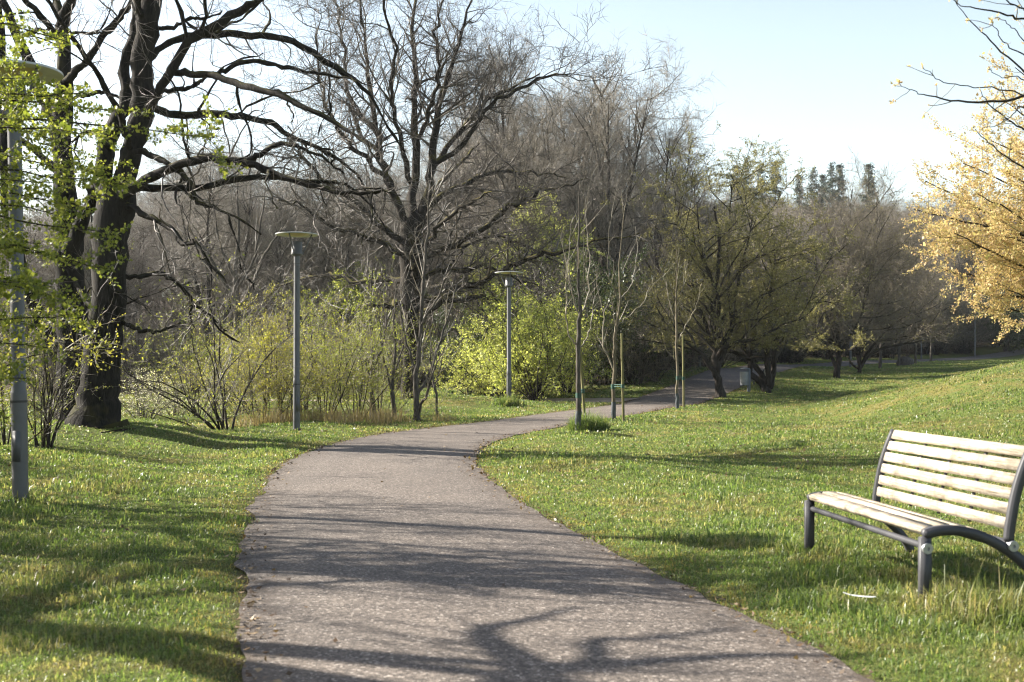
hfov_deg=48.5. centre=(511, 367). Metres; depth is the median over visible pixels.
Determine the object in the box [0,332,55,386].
bare shrub
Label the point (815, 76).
sky
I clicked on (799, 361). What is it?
bare shrub
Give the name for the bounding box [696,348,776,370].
bare shrub
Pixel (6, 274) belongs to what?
bare tree
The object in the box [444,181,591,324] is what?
bare tree
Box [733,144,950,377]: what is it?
round tree
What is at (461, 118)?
bare tree
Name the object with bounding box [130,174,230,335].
bare tree
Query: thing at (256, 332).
green shrub
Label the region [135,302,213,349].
bare shrub
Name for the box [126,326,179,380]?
bare shrub
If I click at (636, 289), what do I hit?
bare tree
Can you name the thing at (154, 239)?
bare tree
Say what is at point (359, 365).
green shrub
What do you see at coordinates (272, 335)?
bare shrub
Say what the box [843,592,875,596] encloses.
feather
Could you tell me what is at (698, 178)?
bare tree
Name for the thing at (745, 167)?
conifer
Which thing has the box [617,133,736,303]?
bare tree
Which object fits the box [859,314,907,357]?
bare shrub
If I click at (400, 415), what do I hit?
dry grass clump
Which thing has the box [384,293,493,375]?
bare shrub
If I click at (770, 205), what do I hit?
bare tree
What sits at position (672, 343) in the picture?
bare shrub
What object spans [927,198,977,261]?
bare tree
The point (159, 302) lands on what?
bare tree
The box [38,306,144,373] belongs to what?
bare shrub
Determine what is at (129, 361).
bare shrub
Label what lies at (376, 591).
path
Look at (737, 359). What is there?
bare shrub
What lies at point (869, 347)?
bare shrub
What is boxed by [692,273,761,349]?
bare shrub
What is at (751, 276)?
bare shrub
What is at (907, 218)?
bare tree
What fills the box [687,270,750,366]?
bare shrub
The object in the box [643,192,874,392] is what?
round tree
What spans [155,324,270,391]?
bare shrub
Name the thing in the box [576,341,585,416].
stake
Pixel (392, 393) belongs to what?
slim tree
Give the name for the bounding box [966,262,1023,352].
evergreen shrub
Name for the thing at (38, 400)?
arching shrub
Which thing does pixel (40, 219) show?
bare tree
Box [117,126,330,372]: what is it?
bare tree
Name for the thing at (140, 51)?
oak tree
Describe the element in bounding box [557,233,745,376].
evergreen shrub
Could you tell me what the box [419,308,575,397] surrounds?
lime shrub
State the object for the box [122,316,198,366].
bare shrub
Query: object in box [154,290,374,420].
green shrub
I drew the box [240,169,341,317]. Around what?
bare tree
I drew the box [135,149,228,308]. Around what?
bare tree
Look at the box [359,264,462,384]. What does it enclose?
bare shrub
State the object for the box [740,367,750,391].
litter bin
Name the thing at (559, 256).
lime tree
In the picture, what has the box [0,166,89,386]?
bare tree
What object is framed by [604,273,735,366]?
bare shrub
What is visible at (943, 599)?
grass tuft
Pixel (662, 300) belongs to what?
bare shrub
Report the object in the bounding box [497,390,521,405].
grass tuft
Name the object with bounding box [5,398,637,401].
side path
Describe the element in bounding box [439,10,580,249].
bare tree
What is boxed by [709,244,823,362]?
bare shrub
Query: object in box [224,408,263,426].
dry grass clump
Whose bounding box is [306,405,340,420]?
dry grass clump
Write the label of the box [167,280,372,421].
green shrub
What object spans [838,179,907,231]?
bare tree
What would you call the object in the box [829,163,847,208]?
conifer
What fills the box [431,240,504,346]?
lime tree
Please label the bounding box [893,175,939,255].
bare tree
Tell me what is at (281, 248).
bare tree
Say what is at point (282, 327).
bare shrub
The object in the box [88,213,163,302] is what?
bare tree
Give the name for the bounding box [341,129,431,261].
bare tree
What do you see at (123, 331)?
bare shrub
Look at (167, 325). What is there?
bare shrub
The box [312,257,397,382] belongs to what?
shrub
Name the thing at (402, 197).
bare tree
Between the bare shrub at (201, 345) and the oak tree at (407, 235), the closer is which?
the oak tree at (407, 235)
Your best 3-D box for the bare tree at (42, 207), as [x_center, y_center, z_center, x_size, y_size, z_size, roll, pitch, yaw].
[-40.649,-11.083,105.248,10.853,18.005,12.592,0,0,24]
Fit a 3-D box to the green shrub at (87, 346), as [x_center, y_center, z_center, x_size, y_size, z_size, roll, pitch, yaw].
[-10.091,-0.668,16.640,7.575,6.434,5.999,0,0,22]
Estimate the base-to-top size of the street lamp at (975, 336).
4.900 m
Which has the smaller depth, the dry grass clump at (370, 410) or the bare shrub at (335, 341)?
the dry grass clump at (370, 410)
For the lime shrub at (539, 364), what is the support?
on the ground at (236, 573)
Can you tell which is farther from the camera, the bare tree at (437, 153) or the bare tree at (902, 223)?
the bare tree at (902, 223)
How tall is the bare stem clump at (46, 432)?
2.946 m
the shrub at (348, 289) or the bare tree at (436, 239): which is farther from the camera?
the bare tree at (436, 239)
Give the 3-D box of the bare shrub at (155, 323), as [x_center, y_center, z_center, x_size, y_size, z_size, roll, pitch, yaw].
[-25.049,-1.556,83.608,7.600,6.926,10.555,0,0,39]
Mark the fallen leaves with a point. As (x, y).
(250, 604)
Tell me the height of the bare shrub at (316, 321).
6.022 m
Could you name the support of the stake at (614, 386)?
on the ground at (236, 573)
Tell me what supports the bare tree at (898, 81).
on the ground at (236, 573)
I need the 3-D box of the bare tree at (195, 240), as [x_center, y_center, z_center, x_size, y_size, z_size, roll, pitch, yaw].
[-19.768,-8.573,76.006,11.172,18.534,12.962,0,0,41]
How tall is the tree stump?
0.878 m
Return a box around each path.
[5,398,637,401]
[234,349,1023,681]
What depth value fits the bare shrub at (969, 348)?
127.46 m
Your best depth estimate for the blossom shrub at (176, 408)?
34.98 m
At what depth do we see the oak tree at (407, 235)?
48.11 m
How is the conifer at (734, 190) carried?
on the ground at (236, 573)
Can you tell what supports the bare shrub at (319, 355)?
on the ground at (236, 573)
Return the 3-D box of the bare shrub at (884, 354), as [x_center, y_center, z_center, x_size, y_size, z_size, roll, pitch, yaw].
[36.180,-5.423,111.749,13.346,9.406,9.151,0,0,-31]
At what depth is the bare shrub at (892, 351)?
110.47 m
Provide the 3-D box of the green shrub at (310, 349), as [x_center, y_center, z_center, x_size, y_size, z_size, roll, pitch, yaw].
[-7.145,-0.364,40.324,7.537,6.046,5.147,0,0,-2]
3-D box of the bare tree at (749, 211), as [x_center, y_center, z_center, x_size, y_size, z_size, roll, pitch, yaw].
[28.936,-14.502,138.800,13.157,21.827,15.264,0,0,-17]
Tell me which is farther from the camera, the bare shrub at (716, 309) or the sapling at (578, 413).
the bare shrub at (716, 309)
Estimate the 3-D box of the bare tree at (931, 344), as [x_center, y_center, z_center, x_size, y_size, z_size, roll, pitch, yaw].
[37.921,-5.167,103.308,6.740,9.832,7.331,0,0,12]
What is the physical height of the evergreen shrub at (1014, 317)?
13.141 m
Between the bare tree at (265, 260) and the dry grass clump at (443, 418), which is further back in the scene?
the bare tree at (265, 260)
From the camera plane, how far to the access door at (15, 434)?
12.51 m
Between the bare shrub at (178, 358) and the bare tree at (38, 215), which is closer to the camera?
the bare shrub at (178, 358)
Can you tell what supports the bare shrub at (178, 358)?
on the ground at (236, 573)
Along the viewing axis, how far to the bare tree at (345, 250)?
64.74 m
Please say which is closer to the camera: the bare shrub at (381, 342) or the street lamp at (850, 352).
the bare shrub at (381, 342)
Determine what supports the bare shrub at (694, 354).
on the ground at (236, 573)
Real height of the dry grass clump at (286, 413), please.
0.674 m
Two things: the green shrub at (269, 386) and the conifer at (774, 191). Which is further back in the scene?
the conifer at (774, 191)
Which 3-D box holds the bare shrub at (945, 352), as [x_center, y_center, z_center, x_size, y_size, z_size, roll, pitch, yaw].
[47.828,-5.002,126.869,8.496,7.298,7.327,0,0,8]
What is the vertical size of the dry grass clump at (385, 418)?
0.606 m
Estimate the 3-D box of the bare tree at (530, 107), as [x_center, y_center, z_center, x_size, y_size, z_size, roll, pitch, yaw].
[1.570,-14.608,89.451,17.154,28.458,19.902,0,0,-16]
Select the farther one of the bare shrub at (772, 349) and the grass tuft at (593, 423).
the bare shrub at (772, 349)
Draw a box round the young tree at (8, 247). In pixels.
[0,8,248,434]
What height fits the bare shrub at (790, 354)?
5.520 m
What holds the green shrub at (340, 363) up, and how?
on the ground at (236, 573)
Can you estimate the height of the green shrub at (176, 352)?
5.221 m
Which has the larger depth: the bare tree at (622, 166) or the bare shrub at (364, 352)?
the bare tree at (622, 166)
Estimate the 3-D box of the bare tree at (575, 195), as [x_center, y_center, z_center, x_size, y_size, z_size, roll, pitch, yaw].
[2.121,-7.665,65.190,9.041,16.375,10.549,0,0,27]
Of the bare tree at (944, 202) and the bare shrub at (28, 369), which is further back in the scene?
the bare tree at (944, 202)
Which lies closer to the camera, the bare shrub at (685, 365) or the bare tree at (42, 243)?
the bare shrub at (685, 365)
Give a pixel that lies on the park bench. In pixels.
(895, 520)
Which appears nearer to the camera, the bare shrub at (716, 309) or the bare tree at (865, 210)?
the bare shrub at (716, 309)
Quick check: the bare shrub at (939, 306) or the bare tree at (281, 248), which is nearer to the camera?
the bare tree at (281, 248)
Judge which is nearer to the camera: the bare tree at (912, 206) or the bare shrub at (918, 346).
the bare shrub at (918, 346)
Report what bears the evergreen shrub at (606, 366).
on the ground at (236, 573)
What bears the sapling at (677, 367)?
on the ground at (236, 573)
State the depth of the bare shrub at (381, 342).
63.89 m
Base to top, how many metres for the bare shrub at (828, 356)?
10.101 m
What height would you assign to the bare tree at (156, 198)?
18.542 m
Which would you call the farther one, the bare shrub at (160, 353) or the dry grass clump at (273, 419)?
the bare shrub at (160, 353)
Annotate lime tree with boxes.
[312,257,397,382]
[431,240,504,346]
[474,186,608,350]
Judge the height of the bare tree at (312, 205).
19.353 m
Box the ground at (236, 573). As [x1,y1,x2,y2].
[0,293,1023,681]
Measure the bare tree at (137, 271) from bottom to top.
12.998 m
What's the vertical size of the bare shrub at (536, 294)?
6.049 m
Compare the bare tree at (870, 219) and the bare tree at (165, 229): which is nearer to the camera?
the bare tree at (165, 229)
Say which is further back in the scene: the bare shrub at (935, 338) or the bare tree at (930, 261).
the bare tree at (930, 261)
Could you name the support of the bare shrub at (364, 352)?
on the ground at (236, 573)
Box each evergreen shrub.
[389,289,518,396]
[501,228,692,391]
[515,250,661,382]
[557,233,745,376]
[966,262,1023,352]
[978,270,1023,347]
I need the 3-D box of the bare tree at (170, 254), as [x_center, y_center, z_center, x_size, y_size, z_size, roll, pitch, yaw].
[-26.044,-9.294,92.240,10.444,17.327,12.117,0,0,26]
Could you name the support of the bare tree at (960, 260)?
on the ground at (236, 573)
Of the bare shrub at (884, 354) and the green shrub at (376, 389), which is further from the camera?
the bare shrub at (884, 354)
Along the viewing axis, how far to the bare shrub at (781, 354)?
87.27 m
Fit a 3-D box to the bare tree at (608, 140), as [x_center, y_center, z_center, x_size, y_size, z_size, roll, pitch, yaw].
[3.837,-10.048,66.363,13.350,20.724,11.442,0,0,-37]
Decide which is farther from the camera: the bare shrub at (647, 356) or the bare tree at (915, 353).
the bare tree at (915, 353)
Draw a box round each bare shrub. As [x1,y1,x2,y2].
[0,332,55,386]
[1,324,55,386]
[2,298,55,377]
[5,327,140,389]
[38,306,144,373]
[43,288,154,385]
[120,295,203,386]
[120,330,167,385]
[120,331,176,388]
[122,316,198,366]
[124,317,203,384]
[124,328,239,390]
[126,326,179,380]
[131,296,206,375]
[132,306,203,364]
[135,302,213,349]
[143,302,261,368]
[148,324,208,388]
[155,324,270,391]
[173,328,252,364]
[227,296,315,355]
[239,283,364,375]
[239,323,266,364]
[240,305,323,389]
[280,296,337,362]
[288,331,356,382]
[303,315,402,386]
[310,297,375,360]
[323,325,354,362]
[331,312,400,376]
[335,303,456,379]
[348,327,445,387]
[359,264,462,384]
[364,262,466,386]
[367,303,486,385]
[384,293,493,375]
[420,277,498,378]
[501,278,586,375]
[546,313,702,391]
[582,273,709,381]
[584,311,688,381]
[590,301,702,384]
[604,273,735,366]
[612,294,724,374]
[618,265,704,369]
[624,303,727,370]
[648,284,709,369]
[679,299,720,367]
[687,256,806,360]
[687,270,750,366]
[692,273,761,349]
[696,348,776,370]
[701,278,811,361]
[707,295,803,363]
[708,258,825,297]
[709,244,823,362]
[721,347,797,370]
[740,261,854,362]
[749,286,801,361]
[763,308,831,363]
[770,298,805,362]
[792,251,867,358]
[809,249,894,357]
[834,290,896,356]
[852,332,897,358]
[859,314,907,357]
[873,274,948,357]
[874,321,910,358]
[891,296,951,353]
[894,332,923,355]
[901,293,979,354]
[904,276,961,351]
[907,297,961,353]
[908,291,987,354]
[922,297,978,353]
[941,292,1009,352]
[942,287,998,352]
[945,294,1002,353]
[945,315,996,353]
[956,276,1023,346]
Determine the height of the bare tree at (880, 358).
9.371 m
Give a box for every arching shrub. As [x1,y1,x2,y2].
[0,294,184,424]
[49,237,328,430]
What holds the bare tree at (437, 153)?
on the ground at (236, 573)
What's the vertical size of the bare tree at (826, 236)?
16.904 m
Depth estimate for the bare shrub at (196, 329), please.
73.90 m
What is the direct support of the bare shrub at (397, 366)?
on the ground at (236, 573)
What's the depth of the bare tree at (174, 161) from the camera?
123.09 m
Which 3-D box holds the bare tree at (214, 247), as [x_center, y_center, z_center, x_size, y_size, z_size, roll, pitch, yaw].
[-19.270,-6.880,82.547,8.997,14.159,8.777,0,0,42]
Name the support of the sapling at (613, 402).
on the ground at (236, 573)
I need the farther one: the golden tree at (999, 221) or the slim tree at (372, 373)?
the slim tree at (372, 373)
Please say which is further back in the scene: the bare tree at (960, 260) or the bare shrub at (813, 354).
the bare tree at (960, 260)
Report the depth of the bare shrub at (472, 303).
63.07 m
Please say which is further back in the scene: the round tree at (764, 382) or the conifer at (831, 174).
the conifer at (831, 174)
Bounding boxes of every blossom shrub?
[119,364,181,419]
[128,374,207,415]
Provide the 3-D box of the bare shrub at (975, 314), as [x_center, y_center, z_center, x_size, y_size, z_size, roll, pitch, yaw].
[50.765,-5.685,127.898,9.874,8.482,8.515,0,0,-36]
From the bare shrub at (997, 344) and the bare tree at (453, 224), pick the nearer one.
the bare tree at (453, 224)
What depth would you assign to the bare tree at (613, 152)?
94.79 m
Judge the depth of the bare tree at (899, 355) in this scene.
87.89 m
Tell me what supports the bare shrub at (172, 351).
on the ground at (236, 573)
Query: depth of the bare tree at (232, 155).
129.27 m
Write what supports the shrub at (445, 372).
on the ground at (236, 573)
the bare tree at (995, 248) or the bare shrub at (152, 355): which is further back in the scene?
the bare tree at (995, 248)
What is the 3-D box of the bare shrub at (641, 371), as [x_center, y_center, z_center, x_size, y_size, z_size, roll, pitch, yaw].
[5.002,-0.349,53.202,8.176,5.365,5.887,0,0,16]
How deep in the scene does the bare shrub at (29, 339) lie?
69.43 m
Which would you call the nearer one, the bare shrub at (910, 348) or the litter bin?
the litter bin
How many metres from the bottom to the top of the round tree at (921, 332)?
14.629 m
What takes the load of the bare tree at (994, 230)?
on the ground at (236, 573)
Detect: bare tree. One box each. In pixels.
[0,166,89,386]
[0,188,54,372]
[0,226,37,346]
[0,227,56,383]
[1,162,56,329]
[4,192,164,342]
[23,163,50,260]
[23,164,51,310]
[23,164,55,315]
[24,174,84,243]
[28,190,141,309]
[83,176,181,353]
[83,253,145,319]
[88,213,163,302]
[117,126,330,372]
[126,201,181,323]
[128,198,188,355]
[130,125,309,344]
[130,152,219,335]
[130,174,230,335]
[130,192,194,321]
[133,118,229,363]
[133,169,230,327]
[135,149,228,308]
[136,170,193,308]
[137,125,222,209]
[178,109,291,207]
[179,144,319,355]
[181,191,281,332]
[195,181,314,333]
[224,169,367,377]
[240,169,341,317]
[264,139,406,368]
[273,114,375,317]
[276,161,431,361]
[329,148,446,304]
[331,214,400,302]
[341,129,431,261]
[341,168,483,323]
[355,127,424,213]
[369,50,617,263]
[375,143,492,317]
[378,140,462,296]
[379,159,460,304]
[395,114,517,334]
[409,14,545,270]
[419,105,572,335]
[419,107,491,264]
[424,54,649,308]
[429,179,575,339]
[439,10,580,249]
[441,0,646,275]
[442,85,643,335]
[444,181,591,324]
[448,30,724,310]
[520,29,708,316]
[533,26,720,296]
[574,107,641,295]
[592,158,698,309]
[602,80,710,295]
[612,86,751,299]
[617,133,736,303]
[648,180,759,290]
[707,181,801,278]
[712,162,800,238]
[714,176,791,274]
[752,189,817,270]
[753,223,818,277]
[754,194,793,221]
[762,175,842,271]
[763,183,849,276]
[764,204,818,235]
[766,207,826,276]
[768,191,814,225]
[769,203,814,231]
[775,176,822,221]
[780,209,851,263]
[789,170,853,224]
[812,200,863,236]
[822,174,916,264]
[825,210,897,285]
[832,174,938,286]
[833,261,930,367]
[838,178,919,266]
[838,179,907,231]
[864,251,950,365]
[873,198,931,285]
[877,200,929,271]
[878,196,918,227]
[889,0,1023,167]
[892,181,976,298]
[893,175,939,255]
[895,197,923,213]
[897,266,955,362]
[905,175,989,218]
[909,263,964,360]
[911,192,1007,294]
[911,216,966,279]
[920,168,1014,306]
[920,196,996,300]
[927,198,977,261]
[976,163,1022,266]
[977,190,1023,281]
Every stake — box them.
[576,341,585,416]
[611,333,624,420]
[676,334,684,406]
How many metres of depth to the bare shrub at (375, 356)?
65.87 m
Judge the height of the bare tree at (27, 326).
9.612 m
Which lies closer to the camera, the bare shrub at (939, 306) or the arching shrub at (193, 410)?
the arching shrub at (193, 410)
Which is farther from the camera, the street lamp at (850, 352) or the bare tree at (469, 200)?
the street lamp at (850, 352)
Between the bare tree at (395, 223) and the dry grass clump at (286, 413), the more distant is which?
the bare tree at (395, 223)
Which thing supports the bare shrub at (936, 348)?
on the ground at (236, 573)
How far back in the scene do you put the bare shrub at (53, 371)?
62.47 m
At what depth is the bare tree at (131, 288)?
73.07 m
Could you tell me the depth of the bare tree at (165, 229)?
83.59 m
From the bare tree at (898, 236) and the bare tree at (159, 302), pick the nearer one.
the bare tree at (159, 302)
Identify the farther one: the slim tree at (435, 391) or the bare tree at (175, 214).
the bare tree at (175, 214)
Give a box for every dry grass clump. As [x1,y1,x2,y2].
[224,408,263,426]
[247,404,287,423]
[266,399,305,421]
[285,400,327,421]
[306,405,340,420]
[320,403,359,423]
[330,402,368,422]
[353,401,390,420]
[363,405,400,424]
[372,403,410,422]
[429,408,456,421]
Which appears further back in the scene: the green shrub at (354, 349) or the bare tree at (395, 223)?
the bare tree at (395, 223)
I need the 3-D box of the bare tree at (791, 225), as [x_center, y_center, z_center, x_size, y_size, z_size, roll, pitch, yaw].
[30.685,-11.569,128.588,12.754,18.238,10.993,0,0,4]
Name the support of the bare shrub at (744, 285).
on the ground at (236, 573)
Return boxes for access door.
[12,431,20,461]
[296,397,299,411]
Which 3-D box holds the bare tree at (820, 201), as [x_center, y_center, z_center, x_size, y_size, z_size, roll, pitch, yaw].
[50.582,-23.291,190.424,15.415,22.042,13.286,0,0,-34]
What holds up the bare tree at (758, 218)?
on the ground at (236, 573)
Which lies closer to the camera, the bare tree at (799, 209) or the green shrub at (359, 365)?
the green shrub at (359, 365)
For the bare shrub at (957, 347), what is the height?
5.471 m
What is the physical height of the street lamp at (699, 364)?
4.900 m
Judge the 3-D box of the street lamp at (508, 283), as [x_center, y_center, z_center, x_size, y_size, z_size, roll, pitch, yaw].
[-0.110,-1.024,41.000,1.030,4.900,1.030,0,0,27]
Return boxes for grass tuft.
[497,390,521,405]
[558,407,623,431]
[858,561,1023,630]
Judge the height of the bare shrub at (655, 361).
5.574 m
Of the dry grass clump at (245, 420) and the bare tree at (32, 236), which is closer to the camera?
the dry grass clump at (245, 420)
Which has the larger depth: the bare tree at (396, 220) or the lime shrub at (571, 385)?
the bare tree at (396, 220)
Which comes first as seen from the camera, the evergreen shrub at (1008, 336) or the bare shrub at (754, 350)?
the bare shrub at (754, 350)
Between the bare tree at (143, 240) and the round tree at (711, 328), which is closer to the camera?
the round tree at (711, 328)
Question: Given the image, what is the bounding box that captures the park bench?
[804,429,1023,603]
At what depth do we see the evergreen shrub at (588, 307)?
55.86 m
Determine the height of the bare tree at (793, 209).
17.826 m
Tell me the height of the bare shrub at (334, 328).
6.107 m
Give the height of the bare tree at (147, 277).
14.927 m
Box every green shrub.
[0,260,124,445]
[0,296,84,385]
[0,305,143,391]
[119,276,259,416]
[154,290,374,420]
[159,287,317,411]
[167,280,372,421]
[193,263,407,418]
[204,272,413,410]
[275,292,447,404]
[280,268,466,420]
[319,292,453,415]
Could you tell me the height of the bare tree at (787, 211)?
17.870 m
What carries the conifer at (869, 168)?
on the ground at (236, 573)
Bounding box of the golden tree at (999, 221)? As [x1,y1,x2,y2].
[898,14,1023,343]
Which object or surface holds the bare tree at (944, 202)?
on the ground at (236, 573)
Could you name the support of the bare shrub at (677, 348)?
on the ground at (236, 573)
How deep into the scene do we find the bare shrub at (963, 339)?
127.19 m
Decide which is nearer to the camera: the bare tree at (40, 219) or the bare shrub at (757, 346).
the bare tree at (40, 219)
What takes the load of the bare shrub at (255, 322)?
on the ground at (236, 573)
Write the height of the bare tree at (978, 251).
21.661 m
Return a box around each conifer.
[726,163,746,205]
[735,156,760,210]
[756,162,770,212]
[761,160,786,214]
[792,176,805,212]
[801,167,826,236]
[817,173,828,207]
[820,161,846,213]
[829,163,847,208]
[855,162,885,223]
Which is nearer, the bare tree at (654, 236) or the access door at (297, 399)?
the access door at (297, 399)
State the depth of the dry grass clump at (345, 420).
29.92 m
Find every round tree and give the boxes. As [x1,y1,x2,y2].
[581,120,878,396]
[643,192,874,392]
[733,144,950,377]
[806,151,992,372]
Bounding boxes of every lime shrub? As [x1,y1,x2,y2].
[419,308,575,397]
[441,268,611,401]
[483,285,628,396]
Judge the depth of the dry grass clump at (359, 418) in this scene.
31.49 m
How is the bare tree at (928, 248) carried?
on the ground at (236, 573)
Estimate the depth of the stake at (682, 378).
38.17 m
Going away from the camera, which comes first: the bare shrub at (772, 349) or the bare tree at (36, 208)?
the bare shrub at (772, 349)
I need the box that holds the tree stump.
[896,356,913,365]
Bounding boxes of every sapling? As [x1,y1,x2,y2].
[550,153,608,430]
[572,178,674,418]
[660,235,704,407]
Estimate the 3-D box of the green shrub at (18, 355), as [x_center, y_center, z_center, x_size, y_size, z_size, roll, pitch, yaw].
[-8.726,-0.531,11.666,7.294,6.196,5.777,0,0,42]
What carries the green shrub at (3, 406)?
on the ground at (236, 573)
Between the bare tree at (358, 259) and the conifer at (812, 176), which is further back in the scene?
the conifer at (812, 176)
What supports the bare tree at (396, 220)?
on the ground at (236, 573)
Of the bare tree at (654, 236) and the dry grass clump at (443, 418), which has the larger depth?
the bare tree at (654, 236)
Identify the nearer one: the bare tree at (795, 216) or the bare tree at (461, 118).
the bare tree at (461, 118)
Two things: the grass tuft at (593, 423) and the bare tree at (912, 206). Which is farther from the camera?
the bare tree at (912, 206)
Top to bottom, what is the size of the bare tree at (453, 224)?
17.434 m
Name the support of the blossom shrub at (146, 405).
on the ground at (236, 573)
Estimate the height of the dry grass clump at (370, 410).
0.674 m
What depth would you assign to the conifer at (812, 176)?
189.64 m
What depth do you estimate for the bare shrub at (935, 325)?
122.39 m
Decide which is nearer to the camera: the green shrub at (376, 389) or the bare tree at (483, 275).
the green shrub at (376, 389)
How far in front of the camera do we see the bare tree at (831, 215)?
181.33 m
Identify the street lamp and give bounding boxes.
[0,59,63,502]
[275,231,317,429]
[495,271,522,397]
[696,279,702,367]
[849,315,851,366]
[972,313,977,355]
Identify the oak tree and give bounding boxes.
[0,0,459,440]
[199,0,731,406]
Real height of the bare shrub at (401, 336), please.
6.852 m
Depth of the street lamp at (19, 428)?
12.53 m
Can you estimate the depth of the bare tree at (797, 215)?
147.55 m
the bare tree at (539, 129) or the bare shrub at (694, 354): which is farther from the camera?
the bare tree at (539, 129)
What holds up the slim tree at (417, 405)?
on the ground at (236, 573)
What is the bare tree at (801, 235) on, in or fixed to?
on the ground at (236, 573)
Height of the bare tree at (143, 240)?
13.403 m
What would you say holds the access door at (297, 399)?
in the street lamp at (296, 252)
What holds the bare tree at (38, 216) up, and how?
on the ground at (236, 573)
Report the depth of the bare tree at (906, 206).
204.20 m
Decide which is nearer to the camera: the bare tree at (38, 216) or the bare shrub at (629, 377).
the bare shrub at (629, 377)
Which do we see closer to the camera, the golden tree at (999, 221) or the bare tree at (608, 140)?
the golden tree at (999, 221)
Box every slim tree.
[184,149,317,394]
[344,269,396,414]
[370,172,463,420]
[370,253,421,415]
[429,330,460,415]
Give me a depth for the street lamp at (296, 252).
27.64 m
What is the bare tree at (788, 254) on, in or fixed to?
on the ground at (236, 573)
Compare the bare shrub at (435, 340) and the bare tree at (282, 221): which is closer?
the bare shrub at (435, 340)
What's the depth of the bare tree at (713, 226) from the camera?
87.83 m
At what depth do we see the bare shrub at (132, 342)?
65.81 m
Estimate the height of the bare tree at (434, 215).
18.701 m
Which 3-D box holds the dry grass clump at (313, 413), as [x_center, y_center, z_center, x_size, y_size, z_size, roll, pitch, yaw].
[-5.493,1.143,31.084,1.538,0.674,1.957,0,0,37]
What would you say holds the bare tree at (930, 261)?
on the ground at (236, 573)
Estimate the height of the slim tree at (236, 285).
12.102 m
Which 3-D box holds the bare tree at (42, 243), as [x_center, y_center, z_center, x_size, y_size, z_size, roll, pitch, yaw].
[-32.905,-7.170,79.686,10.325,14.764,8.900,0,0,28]
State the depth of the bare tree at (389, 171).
104.22 m
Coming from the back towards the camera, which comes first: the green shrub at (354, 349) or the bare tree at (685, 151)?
the bare tree at (685, 151)
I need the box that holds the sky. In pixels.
[0,0,1023,294]
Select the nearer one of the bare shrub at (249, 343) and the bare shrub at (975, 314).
the bare shrub at (249, 343)
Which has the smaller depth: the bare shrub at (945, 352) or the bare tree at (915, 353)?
the bare tree at (915, 353)
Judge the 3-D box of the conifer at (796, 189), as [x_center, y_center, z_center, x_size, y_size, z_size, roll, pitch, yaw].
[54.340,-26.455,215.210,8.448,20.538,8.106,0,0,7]
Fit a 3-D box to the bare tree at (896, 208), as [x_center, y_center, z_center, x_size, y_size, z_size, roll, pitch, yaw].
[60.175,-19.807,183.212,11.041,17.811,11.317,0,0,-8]
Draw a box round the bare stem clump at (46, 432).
[3,306,98,447]
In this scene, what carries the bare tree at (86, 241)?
on the ground at (236, 573)
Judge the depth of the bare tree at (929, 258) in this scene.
152.67 m
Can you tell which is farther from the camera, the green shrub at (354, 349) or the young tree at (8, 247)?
the green shrub at (354, 349)
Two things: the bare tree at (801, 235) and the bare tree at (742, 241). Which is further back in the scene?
the bare tree at (801, 235)
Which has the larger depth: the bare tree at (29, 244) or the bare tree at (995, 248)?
the bare tree at (995, 248)
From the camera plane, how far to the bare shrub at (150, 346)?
66.53 m
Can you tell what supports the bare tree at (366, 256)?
on the ground at (236, 573)
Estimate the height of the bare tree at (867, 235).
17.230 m
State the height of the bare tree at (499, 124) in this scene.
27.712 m
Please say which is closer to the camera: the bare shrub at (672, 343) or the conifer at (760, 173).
the bare shrub at (672, 343)
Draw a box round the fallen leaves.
[0,360,1023,681]
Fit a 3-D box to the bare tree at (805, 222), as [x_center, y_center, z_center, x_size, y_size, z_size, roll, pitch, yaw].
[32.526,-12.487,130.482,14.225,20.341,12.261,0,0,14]
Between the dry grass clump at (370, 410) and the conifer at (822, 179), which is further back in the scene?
the conifer at (822, 179)
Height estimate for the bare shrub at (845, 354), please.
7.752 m
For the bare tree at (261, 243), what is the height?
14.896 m

